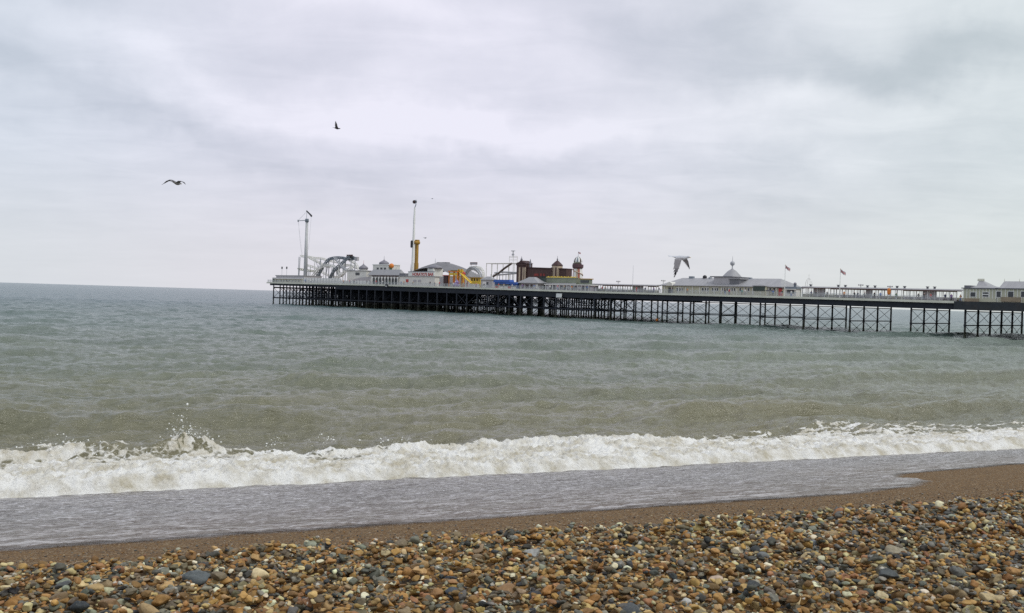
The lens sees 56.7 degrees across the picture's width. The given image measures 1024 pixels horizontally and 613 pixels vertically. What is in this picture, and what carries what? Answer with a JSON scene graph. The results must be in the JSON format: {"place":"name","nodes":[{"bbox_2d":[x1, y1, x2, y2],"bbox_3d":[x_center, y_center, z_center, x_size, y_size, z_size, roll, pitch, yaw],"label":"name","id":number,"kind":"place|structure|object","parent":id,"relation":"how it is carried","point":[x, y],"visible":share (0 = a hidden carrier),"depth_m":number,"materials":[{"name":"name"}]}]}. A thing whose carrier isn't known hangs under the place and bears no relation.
{"place":"outdoors","nodes":[
{"label":"outdoors","id":0,"kind":"place"},
{"bbox_2d":[162,180,184,184],"bbox_3d":[-19.595,-7.204,54.892,1.546,0.312,0.858,2,1,-7],"label":"gull","id":1,"kind":"object","parent":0,"point":[177,182],"visible":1,"depth_m":54.91,"materials":[{"name":"grey"}]},
{"bbox_2d":[0,282,1023,498],"bbox_3d":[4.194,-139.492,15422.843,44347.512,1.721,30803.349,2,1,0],"label":"sea","id":2,"kind":"structure","parent":0,"point":[246,375],"depth_m":60.62,"materials":[{"name":"liquid"}]},
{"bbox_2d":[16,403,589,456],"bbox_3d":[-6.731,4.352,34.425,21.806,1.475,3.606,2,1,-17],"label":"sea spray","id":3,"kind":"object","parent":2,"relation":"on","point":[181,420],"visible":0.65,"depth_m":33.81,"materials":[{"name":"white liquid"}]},
{"bbox_2d":[267,280,1023,337],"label":"pier","id":4,"kind":"structure","parent":2,"relation":"in","point":[402,296],"depth_m":301.57,"materials":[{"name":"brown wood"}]},
{"bbox_2d":[272,275,322,282],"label":"terrace building","id":5,"kind":"structure","parent":4,"relation":"on","point":[289,277],"depth_m":416.63,"materials":[{"name":"white paint"}]},
{"bbox_2d":[297,210,311,274],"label":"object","id":6,"kind":"structure","parent":4,"relation":"on","point":[306,220],"depth_m":422.95,"materials":[{"name":"grey metal"}]},
{"bbox_2d":[297,255,358,279],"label":"roller coaster","id":7,"kind":"object","parent":4,"relation":"on","point":[336,269],"visible":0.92,"depth_m":423.76,"materials":[{"name":"grey metal"}]},
{"bbox_2d":[303,278,369,283],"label":"screen fence","id":8,"kind":"object","parent":4,"relation":"on","point":[323,280],"visible":0.58,"depth_m":395.57,"materials":[{"name":"white paint"}]},
{"bbox_2d":[346,263,370,280],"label":"domed cabin","id":9,"kind":"object","parent":4,"relation":"on","point":[362,273],"visible":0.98,"depth_m":393.20,"materials":[{"name":"grey metal"}]},
{"bbox_2d":[368,259,403,284],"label":"arcade building","id":10,"kind":"structure","parent":4,"relation":"on","point":[380,271],"depth_m":381.06,"materials":[{"name":"grey metal"}]},
{"bbox_2d":[410,200,419,270],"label":"booster ride","id":11,"kind":"object","parent":4,"relation":"on","point":[414,244],"visible":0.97,"depth_m":389.89,"materials":[{"name":"paint"}]},
{"bbox_2d":[399,258,442,285],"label":"bar building","id":12,"kind":"structure","parent":4,"relation":"on","point":[432,274],"depth_m":358.60,"materials":[{"name":"grey metal"}]},
{"bbox_2d":[442,275,448,285],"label":"red booth","id":13,"kind":"object","parent":4,"relation":"on","point":[445,279],"visible":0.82,"depth_m":351.73,"materials":[{"name":"paint"}]},
{"bbox_2d":[416,262,479,286],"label":"domed hall","id":14,"kind":"structure","parent":4,"relation":"on","point":[447,266],"depth_m":379.03,"materials":[{"name":"grey metal"}]},
{"bbox_2d":[448,269,471,286],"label":"play tower","id":15,"kind":"structure","parent":4,"relation":"on","point":[459,271],"depth_m":347.71,"materials":[{"name":"yellow paint"}]},
{"bbox_2d":[465,266,484,285],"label":"arch coaster","id":16,"kind":"object","parent":4,"relation":"on","point":[477,269],"visible":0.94,"depth_m":365.89,"materials":[{"name":"grey paint"}]},
{"bbox_2d":[469,277,481,287],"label":"game stall","id":17,"kind":"object","parent":4,"relation":"on","point":[475,280],"visible":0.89,"depth_m":342.98,"materials":[{"name":"yellow paint"}]},
{"bbox_2d":[480,276,496,287],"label":"lilac hut","id":18,"kind":"object","parent":4,"relation":"on","point":[487,281],"visible":0.77,"depth_m":337.47,"materials":[{"name":"grey metal"}]},
{"bbox_2d":[486,251,517,279],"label":"log flume","id":19,"kind":"object","parent":4,"relation":"on","point":[497,273],"visible":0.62,"depth_m":354.91,"materials":[{"name":"grey paint"}]},
{"bbox_2d":[493,280,513,287],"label":"blue stall","id":20,"kind":"object","parent":4,"relation":"on","point":[500,282],"visible":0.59,"depth_m":327.83,"materials":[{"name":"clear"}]},
{"bbox_2d":[506,282,520,288],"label":"blue stall","id":21,"kind":"object","parent":4,"relation":"on","point":[516,285],"visible":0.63,"depth_m":323.80,"materials":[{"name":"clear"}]},
{"bbox_2d":[517,277,545,289],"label":"tent roof kiosk","id":22,"kind":"object","parent":4,"relation":"on","point":[531,282],"visible":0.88,"depth_m":319.73,"materials":[{"name":"grey metal"}]},
{"bbox_2d":[539,276,546,289],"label":"dark green booth","id":23,"kind":"object","parent":4,"relation":"on","point":[542,278],"visible":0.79,"depth_m":319.95,"materials":[{"name":"black paint"}]},
{"bbox_2d":[516,256,572,285],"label":"haunted house ride","id":24,"kind":"object","parent":4,"relation":"on","point":[525,269],"visible":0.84,"depth_m":333.21,"materials":[{"name":"red paint"}]},
{"bbox_2d":[546,276,579,284],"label":"olive stall","id":25,"kind":"object","parent":4,"relation":"on","point":[562,280],"visible":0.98,"depth_m":312.44,"materials":[{"name":"green paint"}]},
{"bbox_2d":[544,284,597,290],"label":"shopfront","id":26,"kind":"object","parent":4,"relation":"on","point":[567,286],"visible":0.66,"depth_m":304.78,"materials":[{"name":"white paint"}]},
{"bbox_2d":[572,252,583,277],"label":"helter skelter","id":27,"kind":"object","parent":4,"relation":"on","point":[577,266],"visible":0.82,"depth_m":316.01,"materials":[{"name":"white paint"}]},
{"bbox_2d":[578,278,593,284],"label":"brown stall","id":28,"kind":"object","parent":4,"relation":"on","point":[583,281],"visible":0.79,"depth_m":305.67,"materials":[{"name":"paint"}]},
{"bbox_2d":[592,283,658,292],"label":"deck shelter","id":29,"kind":"object","parent":4,"relation":"on","point":[639,286],"visible":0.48,"depth_m":297.73,"materials":[{"name":"grey metal"}]},
{"bbox_2d":[659,258,804,295],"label":"hipped hall","id":30,"kind":"structure","parent":4,"relation":"on","point":[732,279],"depth_m":272.16,"materials":[{"name":"grey metal"}]},
{"bbox_2d":[752,284,774,295],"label":"ticket kiosk","id":31,"kind":"object","parent":4,"relation":"on","point":[758,288],"visible":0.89,"depth_m":257.06,"materials":[{"name":"grey metal"}]},
{"bbox_2d":[777,287,782,295],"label":"red booth","id":32,"kind":"object","parent":4,"relation":"on","point":[780,289],"visible":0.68,"depth_m":253.72,"materials":[{"name":"paint"}]},
{"bbox_2d":[784,265,789,295],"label":"flagpole","id":33,"kind":"object","parent":4,"relation":"on","point":[787,268],"visible":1,"depth_m":249.98,"materials":[{"name":"white paint"}]},
{"bbox_2d":[785,282,800,296],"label":"navy booth","id":34,"kind":"object","parent":4,"relation":"on","point":[793,289],"visible":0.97,"depth_m":250.92,"materials":[{"name":"grey wood"}]},
{"bbox_2d":[839,269,845,297],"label":"flagpole","id":35,"kind":"object","parent":4,"relation":"on","point":[843,272],"visible":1,"depth_m":239.21,"materials":[{"name":"white paint"}]},
{"bbox_2d":[800,284,962,300],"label":"deck shelter","id":36,"kind":"object","parent":4,"relation":"on","point":[927,291],"visible":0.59,"depth_m":240.91,"materials":[{"name":"grey metal"}]},
{"bbox_2d":[962,279,998,301],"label":"kiosk house","id":37,"kind":"structure","parent":4,"relation":"on","point":[982,291],"depth_m":213.95,"materials":[{"name":"wood"}]},
{"bbox_2d":[970,292,975,296],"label":"window","id":38,"kind":"structure","parent":37,"relation":"in","point":[972,294],"depth_m":214.43,"materials":[{"name":"white paint"}]},
{"bbox_2d":[996,279,1023,302],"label":"kiosk house","id":39,"kind":"structure","parent":4,"relation":"on","point":[1010,291],"depth_m":209.34,"materials":[{"name":"wood"}]},
{"bbox_2d":[996,291,1000,297],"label":"window","id":40,"kind":"structure","parent":39,"relation":"in","point":[998,293],"depth_m":210.67,"materials":[{"name":"white paint"}]},
{"bbox_2d":[1007,291,1013,296],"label":"window","id":41,"kind":"structure","parent":39,"relation":"in","point":[1010,293],"depth_m":208.93,"materials":[{"name":"white paint"}]},
{"bbox_2d":[0,449,1023,549],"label":"shallow water","id":42,"kind":"structure","parent":0,"point":[29,522],"depth_m":19.86,"materials":[{"name":"grey liquid"}]},
{"bbox_2d":[0,463,1023,612],"bbox_3d":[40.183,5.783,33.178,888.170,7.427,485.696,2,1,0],"label":"beach","id":43,"kind":"structure","parent":0,"point":[935,479],"depth_m":11.57,"materials":[{"name":"brown gravel"}]},
{"bbox_2d":[48,591,67,603],"bbox_3d":[-2.641,1.706,5.517,0.137,0.091,0.103,-2,0,10],"label":"stone","id":44,"kind":"object","parent":43,"relation":"on","point":[62,595],"visible":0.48,"depth_m":5.49,"materials":[{"name":"brown stone"}]},
{"bbox_2d":[68,601,89,612],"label":"stone","id":45,"kind":"object","parent":43,"relation":"on","point":[78,606],"visible":0.98,"depth_m":5.29,"materials":[{"name":"grey stone"}]},
{"bbox_2d":[98,598,120,607],"bbox_3d":[-2.308,1.714,5.439,0.102,0.075,0.096,2,1,25],"label":"stone","id":46,"kind":"object","parent":43,"relation":"on","point":[104,603],"visible":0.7,"depth_m":5.41,"materials":[{"name":"brown stone"}]},
{"bbox_2d":[251,568,268,579],"bbox_3d":[-1.634,1.740,6.138,0.123,0.103,0.102,-10,-13,-5],"label":"stone","id":47,"kind":"object","parent":43,"relation":"on","point":[261,573],"visible":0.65,"depth_m":6.11,"materials":[{"name":"beige stone"}]},
{"bbox_2d":[416,557,429,568],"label":"stone","id":48,"kind":"object","parent":43,"relation":"on","point":[425,564],"visible":0.4,"depth_m":6.53,"materials":[{"name":"brown stone"}]},
{"bbox_2d":[443,576,457,578],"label":"stone","id":49,"kind":"object","parent":43,"relation":"on","point":[449,577],"visible":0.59,"depth_m":6.17,"materials":[{"name":"grey stone"}]},
{"bbox_2d":[445,587,457,594],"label":"stone","id":50,"kind":"object","parent":43,"relation":"on","point":[450,589],"visible":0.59,"depth_m":5.75,"materials":[{"name":"grey stone"}]},
{"bbox_2d":[495,582,514,594],"bbox_3d":[-0.028,1.747,5.857,0.137,0.062,0.121,8,3,10],"label":"stone","id":51,"kind":"object","parent":43,"relation":"on","point":[509,586],"visible":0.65,"depth_m":5.82,"materials":[{"name":"brown stone"}]},
{"bbox_2d":[0,490,1023,612],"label":"shingle","id":52,"kind":"object","parent":43,"relation":"on","point":[811,589],"visible":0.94,"depth_m":6.29,"materials":[{"name":"brown gravel"}]},
{"bbox_2d":[54,580,70,588],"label":"stone","id":53,"kind":"object","parent":52,"relation":"on","point":[61,584],"visible":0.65,"depth_m":5.72,"materials":[{"name":"grey stone"}]},
{"bbox_2d":[139,603,159,612],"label":"stone","id":54,"kind":"object","parent":52,"relation":"on","point":[145,608],"visible":0.98,"depth_m":5.25,"materials":[{"name":"beige stone"}]},
{"bbox_2d":[182,570,209,585],"bbox_3d":[-2.017,1.731,6.042,0.164,0.084,0.137,6,1,3],"label":"stone","id":55,"kind":"object","parent":52,"relation":"on","point":[198,577],"visible":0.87,"depth_m":6.01,"materials":[{"name":"grey stone"}]},
{"bbox_2d":[210,571,226,581],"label":"stone","id":56,"kind":"object","parent":52,"relation":"on","point":[219,576],"visible":1,"depth_m":5.94,"materials":[{"name":"beige stone"}]},
{"bbox_2d":[430,588,443,598],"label":"stone","id":57,"kind":"object","parent":52,"relation":"on","point":[436,593],"visible":0.98,"depth_m":5.72,"materials":[{"name":"brown stone"}]},
{"bbox_2d":[453,602,462,612],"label":"stone","id":58,"kind":"object","parent":52,"relation":"on","point":[457,607],"visible":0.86,"depth_m":5.33,"materials":[{"name":"beige stone"}]},
{"bbox_2d":[623,602,641,612],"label":"stone","id":59,"kind":"object","parent":52,"relation":"on","point":[630,607],"visible":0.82,"depth_m":5.33,"materials":[{"name":"grey stone"}]},
{"bbox_2d":[822,536,832,543],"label":"stone","id":60,"kind":"object","parent":52,"relation":"on","point":[830,539],"visible":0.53,"depth_m":7.35,"materials":[{"name":"white stone"}]},
{"bbox_2d":[878,568,899,578],"bbox_3d":[2.456,1.746,6.181,0.131,0.071,0.100,4,5,1],"label":"stone","id":61,"kind":"object","parent":52,"relation":"on","point":[887,573],"visible":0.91,"depth_m":6.15,"materials":[{"name":"grey stone"}]},
{"bbox_2d":[979,592,1004,604],"bbox_3d":[2.849,1.730,5.615,0.154,0.054,0.114,5,4,-25],"label":"stone","id":62,"kind":"object","parent":52,"relation":"on","point":[983,596],"visible":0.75,"depth_m":5.59,"materials":[{"name":"beige stone"}]},
{"bbox_2d":[0,469,1023,573],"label":"grit","id":63,"kind":"object","parent":43,"relation":"on","point":[718,509],"visible":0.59,"depth_m":10.65,"materials":[{"name":"brown sand"}]},
{"bbox_2d":[525,549,539,556],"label":"stone","id":64,"kind":"object","parent":43,"relation":"on","point":[534,552],"visible":0.5,"depth_m":6.93,"materials":[{"name":"white stone"}]},
{"bbox_2d":[527,591,541,600],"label":"stone","id":65,"kind":"object","parent":43,"relation":"on","point":[536,592],"visible":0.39,"depth_m":5.75,"materials":[{"name":"grey stone"}]},
{"bbox_2d":[682,598,691,608],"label":"stone","id":66,"kind":"object","parent":43,"relation":"on","point":[688,601],"visible":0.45,"depth_m":5.57,"materials":[{"name":"white stone"}]},
{"bbox_2d":[708,575,722,582],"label":"stone","id":67,"kind":"object","parent":43,"relation":"on","point":[716,576],"visible":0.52,"depth_m":6.11,"materials":[{"name":"beige stone"}]},
{"bbox_2d":[757,551,769,560],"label":"stone","id":68,"kind":"object","parent":43,"relation":"on","point":[762,554],"visible":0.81,"depth_m":6.74,"materials":[{"name":"grey stone"}]},
{"bbox_2d":[824,531,839,536],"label":"stone","id":69,"kind":"object","parent":43,"relation":"on","point":[832,532],"visible":0.52,"depth_m":7.67,"materials":[{"name":"beige stone"}]},
{"bbox_2d":[863,588,874,595],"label":"stone","id":70,"kind":"object","parent":43,"relation":"on","point":[870,591],"visible":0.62,"depth_m":5.88,"materials":[{"name":"grey stone"}]},
{"bbox_2d":[875,590,888,597],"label":"stone","id":71,"kind":"object","parent":43,"relation":"on","point":[880,594],"visible":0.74,"depth_m":5.83,"materials":[{"name":"beige stone"}]},
{"bbox_2d":[885,545,906,554],"bbox_3d":[2.834,1.812,7.000,0.167,0.094,0.134,5,-5,8],"label":"stone","id":72,"kind":"object","parent":43,"relation":"on","point":[893,549],"visible":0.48,"depth_m":6.98,"materials":[{"name":"white stone"}]},
{"bbox_2d":[668,255,690,276],"bbox_3d":[5.760,-1.334,32.095,1.100,0.765,0.397,1,1,-33],"label":"gull","id":73,"kind":"object","parent":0,"point":[677,261],"visible":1,"depth_m":31.86,"materials":[{"name":"white"}]}
]}

